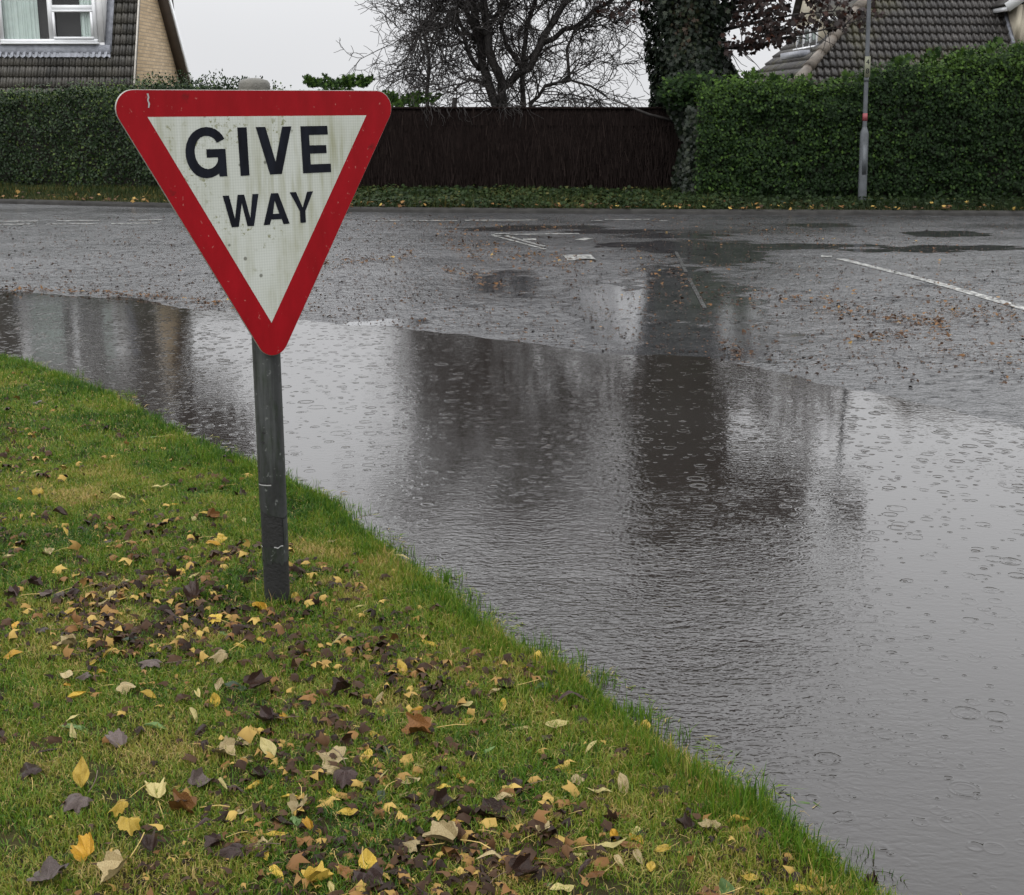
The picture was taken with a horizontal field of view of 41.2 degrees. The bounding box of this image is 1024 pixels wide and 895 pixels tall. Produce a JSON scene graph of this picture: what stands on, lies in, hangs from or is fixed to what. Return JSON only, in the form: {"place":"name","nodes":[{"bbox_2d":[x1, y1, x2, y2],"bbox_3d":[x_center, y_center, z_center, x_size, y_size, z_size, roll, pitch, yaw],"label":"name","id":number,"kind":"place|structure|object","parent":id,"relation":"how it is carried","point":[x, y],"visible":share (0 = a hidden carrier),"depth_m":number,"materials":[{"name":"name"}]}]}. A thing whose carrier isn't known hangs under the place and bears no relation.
{"place":"outdoors","nodes":[
{"label":"outdoors","id":0,"kind":"place"},
{"bbox_2d":[0,351,961,894],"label":"grass verge","id":1,"kind":"object","parent":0,"point":[14,846],"depth_m":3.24,"materials":[{"name":"plant"}]},
{"bbox_2d":[0,649,21,658],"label":"fallen leaf","id":2,"kind":"object","parent":1,"relation":"on","point":[11,653],"visible":1,"depth_m":3.96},
{"bbox_2d":[2,584,28,596],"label":"fallen leaf","id":3,"kind":"object","parent":1,"relation":"on","point":[14,590],"visible":1,"depth_m":4.44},
{"bbox_2d":[17,762,41,791],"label":"fallen leaf","id":4,"kind":"object","parent":1,"relation":"on","point":[26,769],"visible":1,"depth_m":3.25,"materials":[{"name":"plant"}]},
{"bbox_2d":[27,575,43,585],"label":"fallen leaf","id":5,"kind":"object","parent":1,"relation":"on","point":[34,580],"visible":1,"depth_m":4.55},
{"bbox_2d":[26,856,68,880],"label":"fallen leaf","id":6,"kind":"object","parent":1,"relation":"on","point":[51,867],"visible":1,"depth_m":2.82,"materials":[{"name":"plant"}]},
{"bbox_2d":[37,587,71,598],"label":"fallen leaf","id":7,"kind":"object","parent":1,"relation":"on","point":[47,592],"visible":1,"depth_m":4.45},
{"bbox_2d":[60,770,97,815],"bbox_3d":[-0.982,0.796,3.138,0.072,0.023,0.145,16,27,26],"label":"fallen leaf","id":8,"kind":"object","parent":1,"relation":"on","point":[76,802],"visible":1,"depth_m":3.10,"materials":[{"name":"plant"}]},
{"bbox_2d":[72,756,89,787],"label":"fallen leaf","id":9,"kind":"object","parent":1,"relation":"on","point":[80,772],"visible":1,"depth_m":3.20,"materials":[{"name":"plant"}]},
{"bbox_2d":[70,832,96,866],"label":"fallen leaf","id":10,"kind":"object","parent":1,"relation":"on","point":[84,847],"visible":0.92,"depth_m":2.91,"materials":[{"name":"plant"}]},
{"bbox_2d":[97,682,135,694],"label":"fallen leaf","id":11,"kind":"object","parent":1,"relation":"on","point":[120,687],"visible":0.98,"depth_m":3.74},
{"bbox_2d":[97,832,144,883],"bbox_3d":[-0.803,0.857,2.844,0.049,0.051,0.140,9,17,32],"label":"fallen leaf","id":12,"kind":"object","parent":1,"relation":"on","point":[111,865],"visible":1,"depth_m":2.82,"materials":[{"name":"plant"}]},
{"bbox_2d":[105,728,138,754],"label":"fallen leaf","id":13,"kind":"object","parent":1,"relation":"on","point":[118,736],"visible":1,"depth_m":3.42,"materials":[{"name":"plant"}]},
{"bbox_2d":[107,783,148,817],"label":"fallen leaf","id":14,"kind":"object","parent":1,"relation":"on","point":[121,805],"visible":1,"depth_m":3.08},
{"bbox_2d":[116,816,140,835],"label":"fallen leaf","id":15,"kind":"object","parent":1,"relation":"on","point":[130,825],"visible":1,"depth_m":3.02,"materials":[{"name":"plant"}]},
{"bbox_2d":[138,828,157,850],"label":"fallen leaf","id":16,"kind":"object","parent":1,"relation":"on","point":[149,842],"visible":0.98,"depth_m":2.93,"materials":[{"name":"plant"}]},
{"bbox_2d":[140,689,156,698],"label":"fallen leaf","id":17,"kind":"object","parent":1,"relation":"on","point":[148,692],"visible":1,"depth_m":3.69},
{"bbox_2d":[144,777,165,817],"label":"fallen leaf","id":18,"kind":"object","parent":1,"relation":"on","point":[152,787],"visible":1,"depth_m":3.17,"materials":[{"name":"plant"}]},
{"bbox_2d":[139,659,189,668],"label":"fallen leaf","id":19,"kind":"object","parent":1,"relation":"on","point":[152,662],"visible":1,"depth_m":3.90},
{"bbox_2d":[170,817,216,831],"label":"fallen leaf","id":20,"kind":"object","parent":1,"relation":"on","point":[203,820],"visible":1,"depth_m":3.01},
{"bbox_2d":[172,766,216,796],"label":"fallen leaf","id":21,"kind":"object","parent":1,"relation":"on","point":[198,775],"visible":1,"depth_m":3.25,"materials":[{"name":"plant"}]},
{"bbox_2d":[167,788,229,813],"bbox_3d":[-0.721,0.812,3.109,0.157,0.047,0.051,-2,15,11],"label":"fallen leaf","id":22,"kind":"object","parent":1,"relation":"on","point":[190,802],"visible":1,"depth_m":3.13,"materials":[{"name":"plant"}]},
{"bbox_2d":[195,724,207,736],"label":"fallen leaf","id":23,"kind":"object","parent":1,"relation":"on","point":[200,731],"visible":0.99,"depth_m":3.50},
{"bbox_2d":[200,533,226,542],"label":"fallen leaf","id":24,"kind":"object","parent":1,"relation":"on","point":[220,536],"visible":1,"depth_m":5.09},
{"bbox_2d":[192,735,234,754],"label":"fallen leaf","id":25,"kind":"object","parent":1,"relation":"on","point":[228,743],"visible":0.96,"depth_m":3.41,"materials":[{"name":"plant"}]},
{"bbox_2d":[206,508,221,517],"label":"fallen leaf","id":26,"kind":"object","parent":1,"relation":"on","point":[212,513],"visible":1,"depth_m":5.35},
{"bbox_2d":[210,692,219,706],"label":"fallen leaf","id":27,"kind":"object","parent":1,"relation":"on","point":[216,697],"visible":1,"depth_m":3.67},
{"bbox_2d":[208,614,222,623],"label":"fallen leaf","id":28,"kind":"object","parent":1,"relation":"on","point":[218,617],"visible":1,"depth_m":4.27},
{"bbox_2d":[203,831,247,849],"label":"fallen leaf","id":29,"kind":"object","parent":1,"relation":"on","point":[210,839],"visible":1,"depth_m":2.95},
{"bbox_2d":[208,639,245,663],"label":"fallen leaf","id":30,"kind":"object","parent":1,"relation":"on","point":[220,655],"visible":1,"depth_m":3.95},
{"bbox_2d":[225,681,245,690],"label":"fallen leaf","id":31,"kind":"object","parent":1,"relation":"on","point":[230,683],"visible":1,"depth_m":3.79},
{"bbox_2d":[213,843,280,863],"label":"fallen leaf","id":32,"kind":"object","parent":1,"relation":"on","point":[233,849],"visible":1,"depth_m":2.91,"materials":[{"name":"plant"}]},
{"bbox_2d":[115,78,390,605],"bbox_3d":[-0.778,-0.176,4.320,0.901,1.924,0.116,-10,18,-35],"label":"give way sign","id":33,"kind":"object","parent":1,"relation":"on","point":[258,180],"visible":0.98,"depth_m":4.15,"materials":[{"name":"metal"}]},
{"bbox_2d":[243,669,271,688],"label":"fallen leaf","id":34,"kind":"object","parent":1,"relation":"on","point":[254,679],"visible":1,"depth_m":3.78,"materials":[{"name":"plant"}]},
{"bbox_2d":[246,765,269,778],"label":"fallen leaf","id":35,"kind":"object","parent":1,"relation":"on","point":[261,775],"visible":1,"depth_m":3.29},
{"bbox_2d":[252,602,267,610],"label":"fallen leaf","id":36,"kind":"object","parent":1,"relation":"on","point":[262,605],"visible":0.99,"depth_m":4.41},
{"bbox_2d":[260,737,276,755],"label":"fallen leaf","id":37,"kind":"object","parent":1,"relation":"on","point":[267,745],"visible":1,"depth_m":3.41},
{"bbox_2d":[253,705,298,720],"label":"fallen leaf","id":38,"kind":"object","parent":1,"relation":"on","point":[265,711],"visible":1,"depth_m":3.57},
{"bbox_2d":[269,864,283,882],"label":"fallen leaf","id":39,"kind":"object","parent":1,"relation":"on","point":[277,871],"visible":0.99,"depth_m":2.85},
{"bbox_2d":[270,815,293,824],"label":"fallen leaf","id":40,"kind":"object","parent":1,"relation":"on","point":[280,818],"visible":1,"depth_m":3.07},
{"bbox_2d":[287,783,306,814],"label":"fallen leaf","id":41,"kind":"object","parent":1,"relation":"on","point":[292,803],"visible":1,"depth_m":3.13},
{"bbox_2d":[301,861,333,882],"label":"fallen leaf","id":42,"kind":"object","parent":1,"relation":"on","point":[319,872],"visible":1,"depth_m":2.82,"materials":[{"name":"plant"}]},
{"bbox_2d":[305,765,339,774],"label":"fallen leaf","id":43,"kind":"object","parent":1,"relation":"on","point":[331,769],"visible":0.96,"depth_m":3.29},
{"bbox_2d":[332,836,346,844],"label":"fallen leaf","id":44,"kind":"object","parent":1,"relation":"on","point":[338,839],"visible":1,"depth_m":3.00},
{"bbox_2d":[330,676,351,694],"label":"fallen leaf","id":45,"kind":"object","parent":1,"relation":"on","point":[340,683],"visible":1,"depth_m":3.76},
{"bbox_2d":[316,746,372,765],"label":"fallen leaf","id":46,"kind":"object","parent":1,"relation":"on","point":[326,757],"visible":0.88,"depth_m":3.37,"materials":[{"name":"plant"}]},
{"bbox_2d":[332,747,357,788],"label":"fallen leaf","id":47,"kind":"object","parent":1,"relation":"on","point":[344,778],"visible":1,"depth_m":3.26,"materials":[{"name":"plant"}]},
{"bbox_2d":[336,807,357,814],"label":"fallen leaf","id":48,"kind":"object","parent":1,"relation":"on","point":[346,810],"visible":1,"depth_m":3.12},
{"bbox_2d":[397,660,406,674],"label":"fallen leaf","id":49,"kind":"object","parent":1,"relation":"on","point":[401,664],"visible":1,"depth_m":3.95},
{"bbox_2d":[402,793,424,802],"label":"fallen leaf","id":50,"kind":"object","parent":1,"relation":"on","point":[410,797],"visible":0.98,"depth_m":3.19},
{"bbox_2d":[401,839,443,852],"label":"fallen leaf","id":51,"kind":"object","parent":1,"relation":"on","point":[412,843],"visible":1,"depth_m":2.97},
{"bbox_2d":[401,712,465,733],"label":"fallen leaf","id":52,"kind":"object","parent":1,"relation":"on","point":[418,722],"visible":1,"depth_m":3.53,"materials":[{"name":"plant"}]},
{"bbox_2d":[0,370,868,894],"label":"crumpled leaf litter","id":53,"kind":"object","parent":1,"relation":"on","point":[462,812],"visible":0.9,"depth_m":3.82,"materials":[{"name":"plant"}]},
{"bbox_2d":[56,634,95,645],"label":"fallen leaf","id":54,"kind":"object","parent":53,"relation":"on","point":[70,639],"visible":0.98,"depth_m":4.03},
{"bbox_2d":[182,577,199,601],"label":"fallen leaf","id":55,"kind":"object","parent":53,"relation":"on","point":[190,589],"visible":0.94,"depth_m":4.47,"materials":[{"name":"plant"}]},
{"bbox_2d":[302,816,316,834],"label":"fallen leaf","id":56,"kind":"object","parent":53,"relation":"on","point":[307,822],"visible":0.97,"depth_m":3.05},
{"bbox_2d":[334,851,350,881],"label":"fallen leaf","id":57,"kind":"object","parent":53,"relation":"on","point":[343,870],"visible":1,"depth_m":2.85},
{"bbox_2d":[358,848,376,868],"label":"fallen leaf","id":58,"kind":"object","parent":53,"relation":"on","point":[369,857],"visible":0.88,"depth_m":2.90,"materials":[{"name":"plant"}]},
{"bbox_2d":[352,846,383,888],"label":"fallen leaf","id":59,"kind":"object","parent":53,"relation":"on","point":[375,870],"visible":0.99,"depth_m":2.83,"materials":[{"name":"plant"}]},
{"bbox_2d":[422,820,490,848],"bbox_3d":[-0.122,0.850,2.982,0.173,0.045,0.056,0,26,22],"label":"fallen leaf","id":60,"kind":"object","parent":53,"relation":"on","point":[444,830],"visible":1,"depth_m":3.00,"materials":[{"name":"plant"}]},
{"bbox_2d":[476,797,509,818],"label":"fallen leaf","id":61,"kind":"object","parent":53,"relation":"on","point":[495,804],"visible":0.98,"depth_m":3.16,"materials":[{"name":"plant"}]},
{"bbox_2d":[520,820,550,842],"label":"fallen leaf","id":62,"kind":"object","parent":53,"relation":"on","point":[538,827],"visible":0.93,"depth_m":3.07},
{"bbox_2d":[409,787,459,815],"bbox_3d":[-0.179,0.823,3.136,0.135,0.036,0.048,-17,32,-31],"label":"fallen leaf","id":63,"kind":"object","parent":1,"relation":"on","point":[442,796],"visible":1,"depth_m":3.16,"materials":[{"name":"plant"}]},
{"bbox_2d":[490,852,539,883],"bbox_3d":[-0.001,0.893,2.866,0.140,0.036,0.056,-3,35,-26],"label":"fallen leaf","id":64,"kind":"object","parent":1,"relation":"on","point":[519,865],"visible":1,"depth_m":2.89,"materials":[{"name":"plant"}]},
{"bbox_2d":[493,678,538,688],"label":"fallen leaf","id":65,"kind":"object","parent":1,"relation":"on","point":[508,681],"visible":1,"depth_m":3.88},
{"bbox_2d":[501,778,545,793],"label":"fallen leaf","id":66,"kind":"object","parent":1,"relation":"on","point":[517,782],"visible":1,"depth_m":3.27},
{"bbox_2d":[545,719,568,727],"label":"fallen leaf","id":67,"kind":"object","parent":1,"relation":"on","point":[556,720],"visible":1,"depth_m":3.62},
{"bbox_2d":[550,883,573,891],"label":"fallen leaf","id":68,"kind":"object","parent":1,"relation":"on","point":[569,887],"visible":1,"depth_m":2.85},
{"bbox_2d":[558,691,587,700],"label":"fallen leaf","id":69,"kind":"object","parent":1,"relation":"on","point":[567,693],"visible":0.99,"depth_m":3.79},
{"bbox_2d":[569,766,589,784],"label":"fallen leaf","id":70,"kind":"object","parent":1,"relation":"on","point":[578,778],"visible":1,"depth_m":3.34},
{"bbox_2d":[577,841,594,874],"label":"fallen leaf","id":71,"kind":"object","parent":1,"relation":"on","point":[584,864],"visible":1,"depth_m":2.92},
{"bbox_2d":[572,838,625,848],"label":"fallen leaf","id":72,"kind":"object","parent":1,"relation":"on","point":[611,844],"visible":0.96,"depth_m":3.00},
{"bbox_2d":[584,861,616,877],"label":"fallen leaf","id":73,"kind":"object","parent":1,"relation":"on","point":[591,874],"visible":1,"depth_m":2.89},
{"bbox_2d":[618,772,628,792],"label":"fallen leaf","id":74,"kind":"object","parent":1,"relation":"on","point":[622,778],"visible":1,"depth_m":3.29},
{"bbox_2d":[620,841,644,848],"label":"fallen leaf","id":75,"kind":"object","parent":1,"relation":"on","point":[624,843],"visible":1,"depth_m":3.02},
{"bbox_2d":[633,849,642,863],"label":"fallen leaf","id":76,"kind":"object","parent":1,"relation":"on","point":[637,852],"visible":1,"depth_m":2.98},
{"bbox_2d":[653,785,672,795],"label":"fallen leaf","id":77,"kind":"object","parent":1,"relation":"on","point":[665,788],"visible":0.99,"depth_m":3.30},
{"bbox_2d":[654,840,680,851],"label":"fallen leaf","id":78,"kind":"object","parent":1,"relation":"on","point":[660,848],"visible":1,"depth_m":3.02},
{"bbox_2d":[676,812,694,831],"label":"fallen leaf","id":79,"kind":"object","parent":1,"relation":"on","point":[685,821],"visible":0.99,"depth_m":3.14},
{"bbox_2d":[694,886,743,894],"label":"fallen leaf","id":80,"kind":"object","parent":1,"relation":"on","point":[707,892],"visible":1,"depth_m":2.84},
{"bbox_2d":[698,818,744,832],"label":"fallen leaf","id":81,"kind":"object","parent":1,"relation":"on","point":[706,821],"visible":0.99,"depth_m":3.13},
{"bbox_2d":[719,877,734,894],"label":"fallen leaf","id":82,"kind":"object","parent":1,"relation":"on","point":[723,882],"visible":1,"depth_m":2.87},
{"bbox_2d":[754,827,782,847],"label":"fallen leaf","id":83,"kind":"object","parent":1,"relation":"on","point":[759,831],"visible":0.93,"depth_m":3.09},
{"bbox_2d":[771,841,787,875],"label":"fallen leaf","id":84,"kind":"object","parent":1,"relation":"on","point":[785,860],"visible":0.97,"depth_m":2.98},
{"bbox_2d":[780,868,801,882],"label":"fallen leaf","id":85,"kind":"object","parent":1,"relation":"on","point":[794,876],"visible":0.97,"depth_m":2.93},
{"bbox_2d":[791,884,817,893],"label":"fallen leaf","id":86,"kind":"object","parent":1,"relation":"on","point":[801,888],"visible":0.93,"depth_m":2.89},
{"bbox_2d":[173,0,795,106],"label":"sky","id":87,"kind":"structure","parent":0,"point":[283,41],"materials":[{"name":"white"}]},
{"bbox_2d":[0,291,1023,894],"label":"flood water","id":88,"kind":"structure","parent":0,"point":[806,591],"depth_m":5.46,"materials":[{"name":"liquid"}]},
{"bbox_2d":[862,870,877,887],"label":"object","id":89,"kind":"object","parent":88,"relation":"on","point":[873,875],"visible":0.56,"depth_m":2.95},
{"bbox_2d":[0,204,1023,428],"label":"road","id":90,"kind":"structure","parent":0,"point":[967,390],"depth_m":12.51,"materials":[{"name":"asphalt"}]},
{"bbox_2d":[0,219,667,224],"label":"junction line marking","id":91,"kind":"object","parent":90,"relation":"on","point":[372,220],"visible":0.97,"depth_m":18.54,"materials":[{"name":"paint"}]},
{"bbox_2d":[0,212,1023,388],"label":"road leaf litter","id":92,"kind":"object","parent":90,"relation":"on","point":[939,320],"visible":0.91,"depth_m":11.65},
{"bbox_2d":[0,199,1023,215],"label":"kerb","id":93,"kind":"structure","parent":90,"relation":"on","point":[610,211],"depth_m":19.69,"materials":[{"name":"concrete"}]},
{"bbox_2d":[491,233,595,260],"bbox_3d":[0.355,-2.276,15.353,1.225,0.001,2.988,0,14,0],"label":"triangle marking","id":94,"kind":"object","parent":90,"relation":"on","point":[587,257],"visible":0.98,"depth_m":15.91,"materials":[{"name":"paint"}]},
{"bbox_2d":[675,252,706,307],"bbox_3d":[1.658,-1.619,12.836,0.043,0.026,3.960,1,14,3],"label":"worn line marking","id":95,"kind":"object","parent":90,"relation":"on","point":[701,301],"visible":1,"depth_m":12.22,"materials":[{"name":"paint"}]},
{"bbox_2d":[821,255,1023,309],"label":"lane line marking","id":96,"kind":"object","parent":90,"relation":"on","point":[1018,306],"visible":0.99,"depth_m":12.07,"materials":[{"name":"paint"}]},
{"bbox_2d":[0,181,1023,210],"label":"verge","id":97,"kind":"structure","parent":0,"point":[801,200],"depth_m":20.33,"materials":[{"name":"plant"}]},
{"bbox_2d":[0,69,299,187],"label":"privet hedge","id":98,"kind":"object","parent":97,"relation":"on","point":[66,137],"visible":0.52,"depth_m":23.77,"materials":[{"name":"green plant"}]},
{"bbox_2d":[334,0,651,127],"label":"bare tree","id":99,"kind":"object","parent":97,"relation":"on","point":[481,36],"visible":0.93,"depth_m":23.98,"materials":[{"name":"brown plant"}]},
{"bbox_2d":[2,190,1020,209],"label":"kerbside leaves","id":100,"kind":"object","parent":97,"relation":"on","point":[399,204],"visible":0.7,"depth_m":19.96,"materials":[{"name":"yellow plant"}]},
{"bbox_2d":[358,106,684,191],"bbox_3d":[-0.157,-4.779,22.461,6.983,1.640,0.161,2,14,7],"label":"brushwood fence","id":101,"kind":"object","parent":97,"relation":"on","point":[602,147],"visible":0.68,"depth_m":22.36,"materials":[{"name":"wood"}]},
{"bbox_2d":[662,105,700,193],"bbox_3d":[2.847,-4.691,21.696,0.555,1.498,1.007,-6,15,-21],"label":"climbing ivy","id":102,"kind":"object","parent":101,"relation":"attached to","point":[685,127],"visible":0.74,"depth_m":21.61,"materials":[{"name":"green plant"}]},
{"bbox_2d":[350,183,1023,209],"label":"ivy ground cover","id":103,"kind":"object","parent":97,"relation":"on","point":[716,197],"visible":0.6,"depth_m":20.55,"materials":[{"name":"plant"}]},
{"bbox_2d":[692,36,1023,198],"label":"conifer hedge","id":104,"kind":"object","parent":97,"relation":"on","point":[954,123],"visible":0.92,"depth_m":20.93,"materials":[{"name":"plant"}]},
{"bbox_2d":[858,0,870,200],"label":"lamp post","id":105,"kind":"object","parent":97,"relation":"on","point":[863,162],"visible":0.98,"depth_m":20.43,"materials":[{"name":"metal"}]},
{"label":"garden ground","id":106,"kind":"structure","parent":0,"visible":0},
{"bbox_2d":[0,0,192,101],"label":"tiled house","id":107,"kind":"structure","parent":106,"relation":"on","point":[55,42],"depth_m":29.07,"materials":[{"name":"tile"}]},
{"bbox_2d":[302,72,375,89],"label":"conifer bush","id":108,"kind":"object","parent":106,"relation":"on","point":[349,81],"visible":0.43,"depth_m":24.11,"materials":[{"name":"green plant"}]},
{"bbox_2d":[381,89,442,106],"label":"conifer bush","id":109,"kind":"object","parent":106,"relation":"on","point":[394,98],"visible":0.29,"depth_m":23.80,"materials":[{"name":"green plant"}]},
{"bbox_2d":[606,69,726,121],"bbox_3d":[2.572,-5.562,21.640,2.160,0.922,0.760,0,14,0],"label":"evergreen bush","id":110,"kind":"object","parent":106,"relation":"on","point":[679,88],"visible":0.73,"depth_m":21.49,"materials":[{"name":"green plant"}]},
{"bbox_2d":[595,0,885,106],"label":"ivy clad maple","id":111,"kind":"object","parent":106,"relation":"on","point":[686,35],"visible":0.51,"depth_m":22.28,"materials":[{"name":"green plant"}]},
{"bbox_2d":[755,0,1023,90],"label":"hipped house","id":112,"kind":"structure","parent":106,"relation":"on","point":[917,28],"depth_m":29.21,"materials":[{"name":"grey tile"}]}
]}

